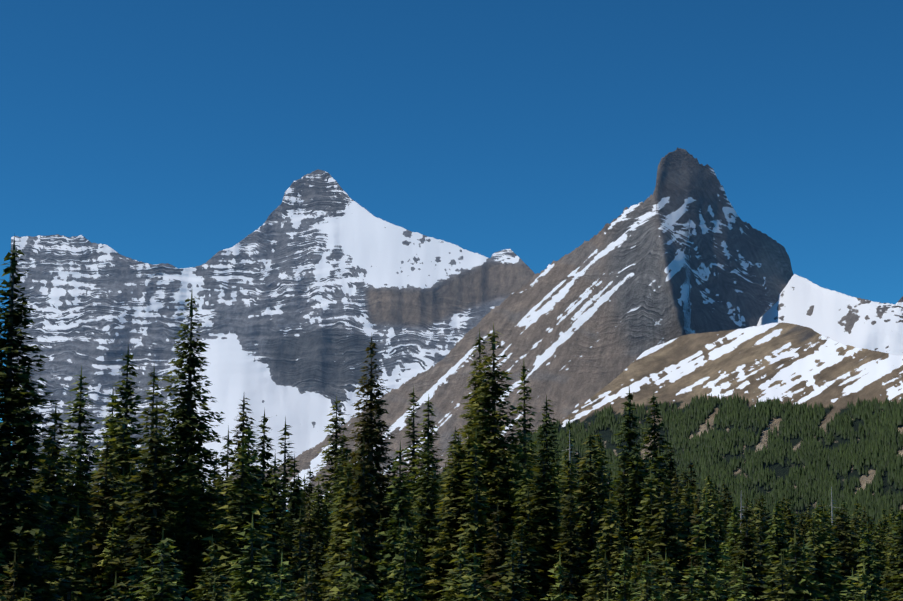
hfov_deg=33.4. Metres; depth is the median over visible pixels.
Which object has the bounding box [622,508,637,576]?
spruce
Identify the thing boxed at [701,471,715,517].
spruce
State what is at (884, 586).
young spruce
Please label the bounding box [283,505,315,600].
spruce
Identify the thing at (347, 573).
young spruce
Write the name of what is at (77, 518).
spruce
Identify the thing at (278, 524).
spruce
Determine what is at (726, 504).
spruce
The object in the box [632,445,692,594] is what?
spruce
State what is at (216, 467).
spruce
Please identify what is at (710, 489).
spruce
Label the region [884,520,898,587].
spruce
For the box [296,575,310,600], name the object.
young spruce
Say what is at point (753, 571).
spruce
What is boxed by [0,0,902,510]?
sky
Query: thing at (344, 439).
spruce
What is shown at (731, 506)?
spruce
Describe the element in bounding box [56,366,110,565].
spruce
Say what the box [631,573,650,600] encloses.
young spruce
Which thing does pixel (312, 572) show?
young spruce
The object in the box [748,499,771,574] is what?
spruce
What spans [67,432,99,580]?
spruce
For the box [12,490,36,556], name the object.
spruce
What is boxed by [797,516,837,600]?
spruce
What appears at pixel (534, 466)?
spruce
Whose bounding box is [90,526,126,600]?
young spruce
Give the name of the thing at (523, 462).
spruce
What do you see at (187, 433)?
spruce
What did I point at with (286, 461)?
spruce
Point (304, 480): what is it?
spruce
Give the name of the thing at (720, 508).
spruce
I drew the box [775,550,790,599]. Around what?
spruce
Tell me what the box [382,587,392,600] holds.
young spruce
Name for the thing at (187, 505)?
spruce
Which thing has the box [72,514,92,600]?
spruce
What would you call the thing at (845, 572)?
spruce
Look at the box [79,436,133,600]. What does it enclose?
spruce
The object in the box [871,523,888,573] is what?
spruce
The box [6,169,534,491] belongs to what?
peak
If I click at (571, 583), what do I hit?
spruce
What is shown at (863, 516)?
spruce
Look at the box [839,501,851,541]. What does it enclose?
spruce
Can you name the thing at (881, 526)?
spruce
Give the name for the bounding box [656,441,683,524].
spruce
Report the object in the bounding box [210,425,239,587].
spruce
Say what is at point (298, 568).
spruce
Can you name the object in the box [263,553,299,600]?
young spruce
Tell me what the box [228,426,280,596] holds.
spruce
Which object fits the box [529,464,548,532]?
spruce
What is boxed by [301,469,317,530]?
spruce
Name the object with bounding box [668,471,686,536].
spruce
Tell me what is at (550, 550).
spruce
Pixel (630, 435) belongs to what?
spruce
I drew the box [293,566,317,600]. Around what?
young spruce
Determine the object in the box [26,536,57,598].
young spruce
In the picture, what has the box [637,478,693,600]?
spruce
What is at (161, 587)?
young spruce
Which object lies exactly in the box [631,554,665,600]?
young spruce
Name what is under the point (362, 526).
spruce
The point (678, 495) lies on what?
spruce
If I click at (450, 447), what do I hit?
spruce
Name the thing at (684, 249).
horn rock
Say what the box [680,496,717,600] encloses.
spruce
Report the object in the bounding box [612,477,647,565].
spruce
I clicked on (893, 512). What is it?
spruce
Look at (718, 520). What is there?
spruce
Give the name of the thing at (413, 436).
spruce
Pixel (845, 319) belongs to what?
basin ridge
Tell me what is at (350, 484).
spruce
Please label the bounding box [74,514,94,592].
spruce
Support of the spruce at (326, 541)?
on the ground surface
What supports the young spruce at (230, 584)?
on the ground surface
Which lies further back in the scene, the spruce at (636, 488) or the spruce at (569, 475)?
the spruce at (636, 488)
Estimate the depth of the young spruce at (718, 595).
63.74 m
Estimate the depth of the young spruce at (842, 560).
94.95 m
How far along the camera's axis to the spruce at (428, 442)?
158.98 m
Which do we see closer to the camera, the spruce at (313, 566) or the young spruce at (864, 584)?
the young spruce at (864, 584)
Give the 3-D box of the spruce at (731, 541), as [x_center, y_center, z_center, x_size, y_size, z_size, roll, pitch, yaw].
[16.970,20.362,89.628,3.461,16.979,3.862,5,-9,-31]
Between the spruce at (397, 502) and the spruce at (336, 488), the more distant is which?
the spruce at (336, 488)
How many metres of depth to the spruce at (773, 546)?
103.38 m
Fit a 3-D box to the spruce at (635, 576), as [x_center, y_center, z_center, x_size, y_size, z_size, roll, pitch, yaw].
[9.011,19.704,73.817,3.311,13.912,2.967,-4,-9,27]
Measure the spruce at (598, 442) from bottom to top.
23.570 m
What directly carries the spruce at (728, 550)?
on the ground surface
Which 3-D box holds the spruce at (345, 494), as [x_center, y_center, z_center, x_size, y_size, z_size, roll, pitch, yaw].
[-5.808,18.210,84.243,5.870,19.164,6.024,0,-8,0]
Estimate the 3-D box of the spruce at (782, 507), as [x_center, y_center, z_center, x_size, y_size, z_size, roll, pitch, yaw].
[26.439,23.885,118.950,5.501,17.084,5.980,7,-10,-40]
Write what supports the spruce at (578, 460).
on the ground surface
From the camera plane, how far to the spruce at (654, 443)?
135.71 m
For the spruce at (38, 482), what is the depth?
93.13 m
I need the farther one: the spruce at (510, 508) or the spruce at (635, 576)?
the spruce at (510, 508)
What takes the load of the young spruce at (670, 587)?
on the ground surface
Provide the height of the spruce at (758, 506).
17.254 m
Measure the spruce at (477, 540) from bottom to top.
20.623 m
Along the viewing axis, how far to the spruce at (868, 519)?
112.09 m
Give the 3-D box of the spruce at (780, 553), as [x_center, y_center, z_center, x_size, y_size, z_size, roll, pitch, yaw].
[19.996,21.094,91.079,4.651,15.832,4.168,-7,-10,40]
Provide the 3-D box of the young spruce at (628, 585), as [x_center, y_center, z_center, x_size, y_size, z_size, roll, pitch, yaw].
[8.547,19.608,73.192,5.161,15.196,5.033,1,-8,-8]
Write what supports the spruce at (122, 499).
on the ground surface
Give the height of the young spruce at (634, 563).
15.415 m
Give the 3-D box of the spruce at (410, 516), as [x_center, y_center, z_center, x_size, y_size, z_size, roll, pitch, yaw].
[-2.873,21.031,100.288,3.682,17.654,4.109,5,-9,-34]
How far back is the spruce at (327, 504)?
135.29 m
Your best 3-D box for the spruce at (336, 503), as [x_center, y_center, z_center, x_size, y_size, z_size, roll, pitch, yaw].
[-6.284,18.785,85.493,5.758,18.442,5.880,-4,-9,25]
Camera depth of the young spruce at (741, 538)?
81.80 m
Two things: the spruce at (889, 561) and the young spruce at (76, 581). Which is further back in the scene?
the spruce at (889, 561)
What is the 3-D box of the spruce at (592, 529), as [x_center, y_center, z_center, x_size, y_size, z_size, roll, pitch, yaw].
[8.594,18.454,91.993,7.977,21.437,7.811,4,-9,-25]
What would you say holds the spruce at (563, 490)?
on the ground surface
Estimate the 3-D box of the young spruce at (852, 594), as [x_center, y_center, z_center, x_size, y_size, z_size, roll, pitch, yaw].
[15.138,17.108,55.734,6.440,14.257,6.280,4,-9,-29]
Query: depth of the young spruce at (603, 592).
68.47 m
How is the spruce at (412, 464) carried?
on the ground surface
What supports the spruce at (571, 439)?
on the ground surface
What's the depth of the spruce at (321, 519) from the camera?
134.05 m
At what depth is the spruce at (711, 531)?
96.58 m
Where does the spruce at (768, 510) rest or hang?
on the ground surface
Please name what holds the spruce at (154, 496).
on the ground surface
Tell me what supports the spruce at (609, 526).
on the ground surface
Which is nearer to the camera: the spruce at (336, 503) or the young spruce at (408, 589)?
the young spruce at (408, 589)
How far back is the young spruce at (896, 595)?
63.78 m
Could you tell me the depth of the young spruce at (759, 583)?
84.95 m
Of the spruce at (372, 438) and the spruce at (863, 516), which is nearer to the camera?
the spruce at (372, 438)
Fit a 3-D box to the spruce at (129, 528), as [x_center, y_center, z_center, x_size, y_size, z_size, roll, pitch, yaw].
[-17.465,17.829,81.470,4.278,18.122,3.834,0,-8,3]
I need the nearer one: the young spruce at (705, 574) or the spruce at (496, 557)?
the young spruce at (705, 574)
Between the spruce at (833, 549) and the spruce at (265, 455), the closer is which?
the spruce at (833, 549)
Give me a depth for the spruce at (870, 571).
72.79 m
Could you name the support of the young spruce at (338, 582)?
on the ground surface
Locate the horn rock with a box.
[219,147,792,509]
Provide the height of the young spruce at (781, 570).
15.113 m
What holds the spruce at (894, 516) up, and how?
on the ground surface
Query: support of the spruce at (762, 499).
on the ground surface
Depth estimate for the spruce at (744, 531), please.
98.89 m
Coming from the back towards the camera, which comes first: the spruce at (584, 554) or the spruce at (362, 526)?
the spruce at (584, 554)
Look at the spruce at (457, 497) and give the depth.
84.34 m
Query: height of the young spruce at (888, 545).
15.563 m
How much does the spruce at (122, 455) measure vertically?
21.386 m
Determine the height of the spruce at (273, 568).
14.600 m
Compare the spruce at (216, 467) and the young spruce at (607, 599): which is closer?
the young spruce at (607, 599)
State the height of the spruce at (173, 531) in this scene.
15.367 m
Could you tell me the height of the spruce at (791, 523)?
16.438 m
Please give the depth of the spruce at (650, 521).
82.10 m
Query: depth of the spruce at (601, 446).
103.80 m
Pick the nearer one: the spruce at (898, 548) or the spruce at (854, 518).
the spruce at (898, 548)
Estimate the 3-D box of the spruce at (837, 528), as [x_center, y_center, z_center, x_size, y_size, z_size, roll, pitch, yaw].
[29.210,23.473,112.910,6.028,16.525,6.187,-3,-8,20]
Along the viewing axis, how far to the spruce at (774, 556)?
80.25 m
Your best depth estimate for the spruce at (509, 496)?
88.55 m
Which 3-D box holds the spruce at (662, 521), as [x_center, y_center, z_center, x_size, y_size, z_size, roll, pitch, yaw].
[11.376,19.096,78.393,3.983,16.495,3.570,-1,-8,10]
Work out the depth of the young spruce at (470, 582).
52.41 m
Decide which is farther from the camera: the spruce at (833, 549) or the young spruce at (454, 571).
the spruce at (833, 549)
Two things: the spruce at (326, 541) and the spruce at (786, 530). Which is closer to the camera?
the spruce at (786, 530)
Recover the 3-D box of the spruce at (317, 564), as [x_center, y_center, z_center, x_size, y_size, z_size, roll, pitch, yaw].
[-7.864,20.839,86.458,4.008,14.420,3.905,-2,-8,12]
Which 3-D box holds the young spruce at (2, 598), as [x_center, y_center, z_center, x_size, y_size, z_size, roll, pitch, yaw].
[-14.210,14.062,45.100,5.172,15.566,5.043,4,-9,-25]
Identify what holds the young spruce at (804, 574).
on the ground surface
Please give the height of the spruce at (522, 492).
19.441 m
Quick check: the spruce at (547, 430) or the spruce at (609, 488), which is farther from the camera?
the spruce at (609, 488)
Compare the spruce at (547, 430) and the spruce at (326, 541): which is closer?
the spruce at (326, 541)
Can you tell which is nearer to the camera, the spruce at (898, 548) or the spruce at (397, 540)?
the spruce at (397, 540)
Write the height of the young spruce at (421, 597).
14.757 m
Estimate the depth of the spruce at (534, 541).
81.50 m
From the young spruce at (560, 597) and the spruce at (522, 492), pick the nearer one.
the young spruce at (560, 597)
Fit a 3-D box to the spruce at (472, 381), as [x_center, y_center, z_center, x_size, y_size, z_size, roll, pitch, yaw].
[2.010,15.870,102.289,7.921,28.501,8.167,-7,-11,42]
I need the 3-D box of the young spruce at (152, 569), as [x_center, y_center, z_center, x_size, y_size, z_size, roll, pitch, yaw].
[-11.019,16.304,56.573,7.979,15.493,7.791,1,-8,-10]
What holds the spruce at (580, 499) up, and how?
on the ground surface
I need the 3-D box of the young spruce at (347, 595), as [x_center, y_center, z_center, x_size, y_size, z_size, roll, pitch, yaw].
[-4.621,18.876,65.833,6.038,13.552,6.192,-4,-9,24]
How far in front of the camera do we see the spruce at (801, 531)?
105.48 m
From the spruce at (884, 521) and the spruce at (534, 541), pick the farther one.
the spruce at (884, 521)
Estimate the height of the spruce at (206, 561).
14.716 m
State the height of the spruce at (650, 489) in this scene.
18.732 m
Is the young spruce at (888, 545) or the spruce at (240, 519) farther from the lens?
the young spruce at (888, 545)
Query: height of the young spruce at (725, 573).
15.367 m
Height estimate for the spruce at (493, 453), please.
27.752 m
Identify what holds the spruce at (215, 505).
on the ground surface
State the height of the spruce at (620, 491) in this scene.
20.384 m
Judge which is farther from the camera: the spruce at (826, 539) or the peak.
the peak
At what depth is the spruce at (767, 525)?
114.43 m
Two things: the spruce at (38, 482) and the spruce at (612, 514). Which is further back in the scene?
the spruce at (612, 514)
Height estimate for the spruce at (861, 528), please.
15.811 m
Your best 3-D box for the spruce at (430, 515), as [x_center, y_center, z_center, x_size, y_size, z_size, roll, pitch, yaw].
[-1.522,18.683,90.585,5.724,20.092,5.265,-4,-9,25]
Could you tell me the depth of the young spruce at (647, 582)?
54.91 m
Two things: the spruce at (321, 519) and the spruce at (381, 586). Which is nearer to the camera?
the spruce at (381, 586)
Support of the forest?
on the ridge at (785, 362)
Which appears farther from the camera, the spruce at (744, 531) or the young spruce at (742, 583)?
the spruce at (744, 531)
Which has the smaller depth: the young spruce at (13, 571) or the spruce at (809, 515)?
the young spruce at (13, 571)
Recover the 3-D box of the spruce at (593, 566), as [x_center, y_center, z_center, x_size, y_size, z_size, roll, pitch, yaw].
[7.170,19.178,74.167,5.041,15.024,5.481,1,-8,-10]
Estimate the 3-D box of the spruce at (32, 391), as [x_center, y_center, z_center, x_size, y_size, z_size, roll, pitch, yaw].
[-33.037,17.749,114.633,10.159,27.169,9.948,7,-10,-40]
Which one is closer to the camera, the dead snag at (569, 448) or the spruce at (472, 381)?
the spruce at (472, 381)
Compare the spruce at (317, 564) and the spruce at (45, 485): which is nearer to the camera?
the spruce at (45, 485)
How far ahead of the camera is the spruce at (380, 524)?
86.07 m
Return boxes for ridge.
[438,322,902,526]
[757,274,902,354]
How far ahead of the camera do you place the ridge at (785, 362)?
2753.18 m
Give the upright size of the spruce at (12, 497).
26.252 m
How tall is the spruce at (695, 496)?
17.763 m
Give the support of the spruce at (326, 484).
on the ground surface
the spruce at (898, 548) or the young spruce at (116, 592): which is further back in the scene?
the spruce at (898, 548)
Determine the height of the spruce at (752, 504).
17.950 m
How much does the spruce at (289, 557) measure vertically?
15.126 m
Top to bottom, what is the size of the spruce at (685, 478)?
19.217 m
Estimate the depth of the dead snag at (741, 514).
101.64 m
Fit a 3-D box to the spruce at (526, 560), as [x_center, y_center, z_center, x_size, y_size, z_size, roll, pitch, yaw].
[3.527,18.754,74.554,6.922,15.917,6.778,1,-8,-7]
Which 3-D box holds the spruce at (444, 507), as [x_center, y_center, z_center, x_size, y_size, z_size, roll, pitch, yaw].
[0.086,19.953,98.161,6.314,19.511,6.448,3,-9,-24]
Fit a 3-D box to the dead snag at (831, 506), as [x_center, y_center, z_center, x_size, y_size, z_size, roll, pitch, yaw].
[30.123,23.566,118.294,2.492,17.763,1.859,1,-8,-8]
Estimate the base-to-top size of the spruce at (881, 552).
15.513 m
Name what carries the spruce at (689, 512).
on the ground surface
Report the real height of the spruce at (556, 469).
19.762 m
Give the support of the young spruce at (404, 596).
on the ground surface
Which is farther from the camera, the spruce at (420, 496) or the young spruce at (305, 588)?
the spruce at (420, 496)
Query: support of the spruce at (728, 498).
on the ground surface
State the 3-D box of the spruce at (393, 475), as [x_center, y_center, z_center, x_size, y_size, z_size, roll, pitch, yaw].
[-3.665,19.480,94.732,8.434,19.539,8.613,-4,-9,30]
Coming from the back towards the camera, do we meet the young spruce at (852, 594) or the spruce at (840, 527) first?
the spruce at (840, 527)
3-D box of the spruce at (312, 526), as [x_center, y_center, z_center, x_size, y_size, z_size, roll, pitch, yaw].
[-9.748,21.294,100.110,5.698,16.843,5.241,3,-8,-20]
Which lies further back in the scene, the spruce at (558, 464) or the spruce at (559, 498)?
the spruce at (558, 464)
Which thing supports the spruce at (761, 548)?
on the ground surface
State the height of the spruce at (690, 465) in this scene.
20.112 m
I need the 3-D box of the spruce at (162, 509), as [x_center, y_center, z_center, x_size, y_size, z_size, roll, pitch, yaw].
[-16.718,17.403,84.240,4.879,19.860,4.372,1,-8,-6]
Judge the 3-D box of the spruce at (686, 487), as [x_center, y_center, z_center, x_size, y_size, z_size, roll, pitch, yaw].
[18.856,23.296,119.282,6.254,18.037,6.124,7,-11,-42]
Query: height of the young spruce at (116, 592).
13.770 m
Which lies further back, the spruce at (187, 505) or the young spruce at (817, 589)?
the spruce at (187, 505)
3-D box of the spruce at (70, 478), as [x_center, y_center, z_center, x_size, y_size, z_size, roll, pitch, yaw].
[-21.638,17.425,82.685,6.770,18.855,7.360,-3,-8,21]
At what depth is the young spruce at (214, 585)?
51.77 m
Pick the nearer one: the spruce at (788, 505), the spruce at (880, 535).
the spruce at (880, 535)
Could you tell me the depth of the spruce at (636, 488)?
104.03 m
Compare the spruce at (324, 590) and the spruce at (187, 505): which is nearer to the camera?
the spruce at (187, 505)
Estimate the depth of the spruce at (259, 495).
125.12 m
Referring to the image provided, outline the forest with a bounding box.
[386,392,902,530]
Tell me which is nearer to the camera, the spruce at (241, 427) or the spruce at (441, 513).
the spruce at (441, 513)
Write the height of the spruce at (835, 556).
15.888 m
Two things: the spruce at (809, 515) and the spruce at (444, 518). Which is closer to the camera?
the spruce at (444, 518)
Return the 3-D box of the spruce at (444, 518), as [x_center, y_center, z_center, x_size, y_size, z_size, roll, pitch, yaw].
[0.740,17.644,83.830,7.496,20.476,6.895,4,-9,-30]
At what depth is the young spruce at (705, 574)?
61.88 m
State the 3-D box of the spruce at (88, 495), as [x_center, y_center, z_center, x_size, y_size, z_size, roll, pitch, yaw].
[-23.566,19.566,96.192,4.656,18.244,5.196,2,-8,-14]
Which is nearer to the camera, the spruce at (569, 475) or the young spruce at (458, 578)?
the young spruce at (458, 578)
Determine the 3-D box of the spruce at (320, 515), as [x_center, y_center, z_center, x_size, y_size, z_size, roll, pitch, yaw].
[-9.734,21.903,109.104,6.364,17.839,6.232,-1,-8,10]
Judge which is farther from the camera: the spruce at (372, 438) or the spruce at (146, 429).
the spruce at (146, 429)
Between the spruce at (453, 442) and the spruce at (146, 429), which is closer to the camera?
the spruce at (453, 442)
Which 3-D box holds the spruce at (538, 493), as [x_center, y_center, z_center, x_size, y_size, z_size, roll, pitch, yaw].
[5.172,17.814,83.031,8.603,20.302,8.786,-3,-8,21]
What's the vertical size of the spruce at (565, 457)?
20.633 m
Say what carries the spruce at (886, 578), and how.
on the ground surface
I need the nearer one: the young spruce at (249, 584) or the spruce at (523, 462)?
the young spruce at (249, 584)
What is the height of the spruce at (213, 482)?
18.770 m
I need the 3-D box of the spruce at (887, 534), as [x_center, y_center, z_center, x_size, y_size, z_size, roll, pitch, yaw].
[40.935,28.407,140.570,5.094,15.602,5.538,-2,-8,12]
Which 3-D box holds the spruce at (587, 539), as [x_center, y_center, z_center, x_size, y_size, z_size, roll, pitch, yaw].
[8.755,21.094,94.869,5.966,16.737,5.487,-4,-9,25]
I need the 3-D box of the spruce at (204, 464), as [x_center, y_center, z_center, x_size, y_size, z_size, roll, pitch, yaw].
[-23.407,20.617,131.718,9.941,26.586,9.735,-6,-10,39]
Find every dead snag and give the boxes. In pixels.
[563,430,576,473]
[739,491,747,531]
[828,487,835,524]
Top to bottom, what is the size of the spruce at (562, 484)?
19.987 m
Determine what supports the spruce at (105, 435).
on the ground surface
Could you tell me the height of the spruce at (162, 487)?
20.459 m
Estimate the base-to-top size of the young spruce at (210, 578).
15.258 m
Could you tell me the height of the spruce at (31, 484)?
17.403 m
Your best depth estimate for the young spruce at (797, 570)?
59.46 m
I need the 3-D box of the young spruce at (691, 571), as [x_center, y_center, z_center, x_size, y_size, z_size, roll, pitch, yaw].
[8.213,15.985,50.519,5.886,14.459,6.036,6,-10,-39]
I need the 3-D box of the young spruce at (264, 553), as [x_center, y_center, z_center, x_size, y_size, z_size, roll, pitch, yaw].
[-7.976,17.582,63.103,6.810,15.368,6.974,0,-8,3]
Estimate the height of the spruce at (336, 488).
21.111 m
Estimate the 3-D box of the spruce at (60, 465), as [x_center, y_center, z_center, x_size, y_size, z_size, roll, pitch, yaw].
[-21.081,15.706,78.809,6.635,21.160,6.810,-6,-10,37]
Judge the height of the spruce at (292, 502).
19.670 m
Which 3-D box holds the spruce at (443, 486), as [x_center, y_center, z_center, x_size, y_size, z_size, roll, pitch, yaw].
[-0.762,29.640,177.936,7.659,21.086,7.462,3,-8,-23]
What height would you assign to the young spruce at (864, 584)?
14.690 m
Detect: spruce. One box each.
[0,233,79,600]
[0,552,9,600]
[0,554,29,600]
[11,365,42,535]
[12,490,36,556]
[20,433,78,599]
[23,405,87,598]
[25,477,35,495]
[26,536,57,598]
[27,451,56,536]
[47,523,101,600]
[54,448,99,589]
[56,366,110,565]
[59,503,99,600]
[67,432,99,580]
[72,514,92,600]
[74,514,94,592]
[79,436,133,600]
[84,472,97,551]
[88,390,121,512]
[88,415,147,590]
[90,346,152,534]
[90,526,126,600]
[98,470,137,573]
[104,575,127,600]
[105,402,197,600]
[116,469,144,591]
[124,554,155,600]
[129,292,238,596]
[130,528,186,600]
[131,531,192,600]
[134,367,164,497]
[138,435,178,541]
[138,444,172,588]
[157,520,193,600]
[165,454,217,600]
[172,393,211,534]
[186,533,232,600]
[194,540,219,600]
[199,441,286,600]
[207,451,224,542]
[207,465,223,548]
[208,575,224,600]
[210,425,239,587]
[210,476,235,587]
[218,566,240,599]
[224,396,265,507]
[226,514,277,600]
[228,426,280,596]
[238,537,287,600]
[250,409,286,557]
[251,473,264,531]
[259,455,298,592]
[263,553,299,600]
[265,416,301,551]
[265,537,286,598]
[278,453,312,591]
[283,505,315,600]
[283,526,310,592]
[285,535,316,598]
[287,498,329,592]
[289,473,306,521]
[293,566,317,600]
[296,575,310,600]
[299,474,311,514]
[299,566,323,600]
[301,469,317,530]
[303,495,328,547]
[305,482,332,597]
[307,553,319,599]
[308,396,352,537]
[308,540,325,600]
[315,470,355,598]
[318,458,369,600]
[318,571,327,599]
[319,529,332,592]
[320,489,333,543]
[322,335,416,598]
[322,448,356,540]
[324,436,352,536]
[325,555,350,600]
[329,440,389,600]
[329,525,376,600]
[331,447,389,582]
[340,582,356,600]
[371,442,432,599]
[373,516,391,598]
[374,577,386,600]
[380,461,422,582]
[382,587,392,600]
[384,523,425,600]
[386,522,407,598]
[400,573,420,600]
[401,387,425,538]
[404,457,420,527]
[404,491,416,558]
[407,393,446,549]
[407,552,429,600]
[410,451,446,600]
[413,485,431,600]
[420,432,472,600]
[423,438,495,600]
[425,470,440,549]
[427,323,536,598]
[427,434,503,600]
[430,464,454,599]
[431,490,450,578]
[434,430,461,535]
[435,464,447,513]
[435,537,485,600]
[440,551,479,599]
[443,331,507,525]
[445,432,503,599]
[456,547,498,600]
[478,502,519,600]
[489,481,520,583]
[492,534,532,600]
[496,517,547,600]
[499,491,518,562]
[500,459,541,598]
[506,363,541,533]
[508,440,580,600]
[510,490,553,600]
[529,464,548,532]
[530,394,562,493]
[530,453,542,505]
[535,463,580,599]
[540,556,576,600]
[546,457,565,539]
[548,467,571,529]
[548,491,594,600]
[551,462,566,518]
[553,459,581,540]
[553,474,566,532]
[555,452,586,600]
[559,447,572,487]
[563,416,576,494]
[567,432,617,599]
[567,468,600,544]
[570,446,584,523]
[575,515,596,592]
[577,510,599,592]
[582,498,634,600]
[582,536,615,600]
[585,549,625,600]
[591,430,614,546]
[592,435,620,568]
[602,590,615,600]
[604,387,655,531]
[605,492,618,563]
[606,471,618,513]
[607,526,632,600]
[610,549,640,600]
[612,449,633,582]
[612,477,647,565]
[617,438,646,565]
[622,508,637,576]
[622,546,644,600]
[627,467,681,593]
[628,566,642,600]
[631,510,662,596]
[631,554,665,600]
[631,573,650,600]
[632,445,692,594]
[635,556,660,600]
[637,393,680,512]
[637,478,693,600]
[652,518,684,600]
[652,552,683,600]
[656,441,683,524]
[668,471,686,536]
[670,478,724,598]
[672,470,692,528]
[672,485,693,588]
[677,560,709,600]
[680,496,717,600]
[681,485,694,528]
[682,462,702,508]
[685,497,736,600]
[689,542,723,600]
[691,493,715,568]
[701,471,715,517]
[701,478,718,518]
[702,494,722,598]
[708,492,728,573]
[708,571,727,600]
[713,497,728,581]
[717,478,733,555]
[717,542,739,600]
[718,490,739,538]
[719,501,749,594]
[721,499,737,597]
[722,502,745,599]
[726,504,771,600]
[727,537,754,600]
[727,564,759,600]
[742,521,757,563]
[747,503,756,521]
[748,498,774,586]
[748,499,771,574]
[753,508,771,591]
[753,549,774,599]
[759,494,771,547]
[760,502,794,599]
[761,508,773,567]
[762,550,803,600]
[765,506,772,531]
[768,511,789,578]
[768,526,793,584]
[772,496,793,563]
[773,529,816,600]
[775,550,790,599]
[779,517,792,564]
[781,494,800,541]
[783,507,806,585]
[786,539,826,600]
[793,510,808,563]
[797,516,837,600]
[800,498,846,600]
[804,504,811,539]
[812,575,828,600]
[815,505,848,600]
[820,499,832,545]
[823,524,848,600]
[828,506,866,600]
[832,505,852,568]
[834,530,851,590]
[835,508,847,547]
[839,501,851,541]
[840,568,868,600]
[845,516,861,576]
[848,503,865,554]
[848,517,883,598]
[849,563,876,600]
[854,523,890,600]
[862,504,870,530]
[863,511,876,558]
[870,524,894,599]
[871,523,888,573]
[874,573,893,600]
[878,517,889,566]
[879,574,892,600]
[880,507,889,550]
[881,521,902,600]
[881,528,892,568]
[883,522,891,546]
[884,507,902,582]
[884,508,895,542]
[884,508,902,571]
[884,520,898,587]
[890,554,902,600]
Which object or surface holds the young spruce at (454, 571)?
on the ground surface
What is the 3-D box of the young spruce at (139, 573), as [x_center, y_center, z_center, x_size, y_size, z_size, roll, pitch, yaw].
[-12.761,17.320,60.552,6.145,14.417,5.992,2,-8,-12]
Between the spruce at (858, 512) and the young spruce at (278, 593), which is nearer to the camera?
the young spruce at (278, 593)
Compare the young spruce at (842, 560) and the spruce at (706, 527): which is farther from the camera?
the young spruce at (842, 560)
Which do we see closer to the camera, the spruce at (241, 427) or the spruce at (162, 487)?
the spruce at (162, 487)
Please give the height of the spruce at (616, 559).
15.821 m
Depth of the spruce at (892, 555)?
96.13 m
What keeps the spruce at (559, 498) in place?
on the ground surface
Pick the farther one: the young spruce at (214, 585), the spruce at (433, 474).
the spruce at (433, 474)
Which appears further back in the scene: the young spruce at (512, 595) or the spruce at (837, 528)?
the spruce at (837, 528)
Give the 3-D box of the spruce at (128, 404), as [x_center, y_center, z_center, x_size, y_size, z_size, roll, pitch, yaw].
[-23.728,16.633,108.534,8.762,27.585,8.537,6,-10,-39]
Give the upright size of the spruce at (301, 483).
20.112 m
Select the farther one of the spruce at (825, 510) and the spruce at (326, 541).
the spruce at (326, 541)

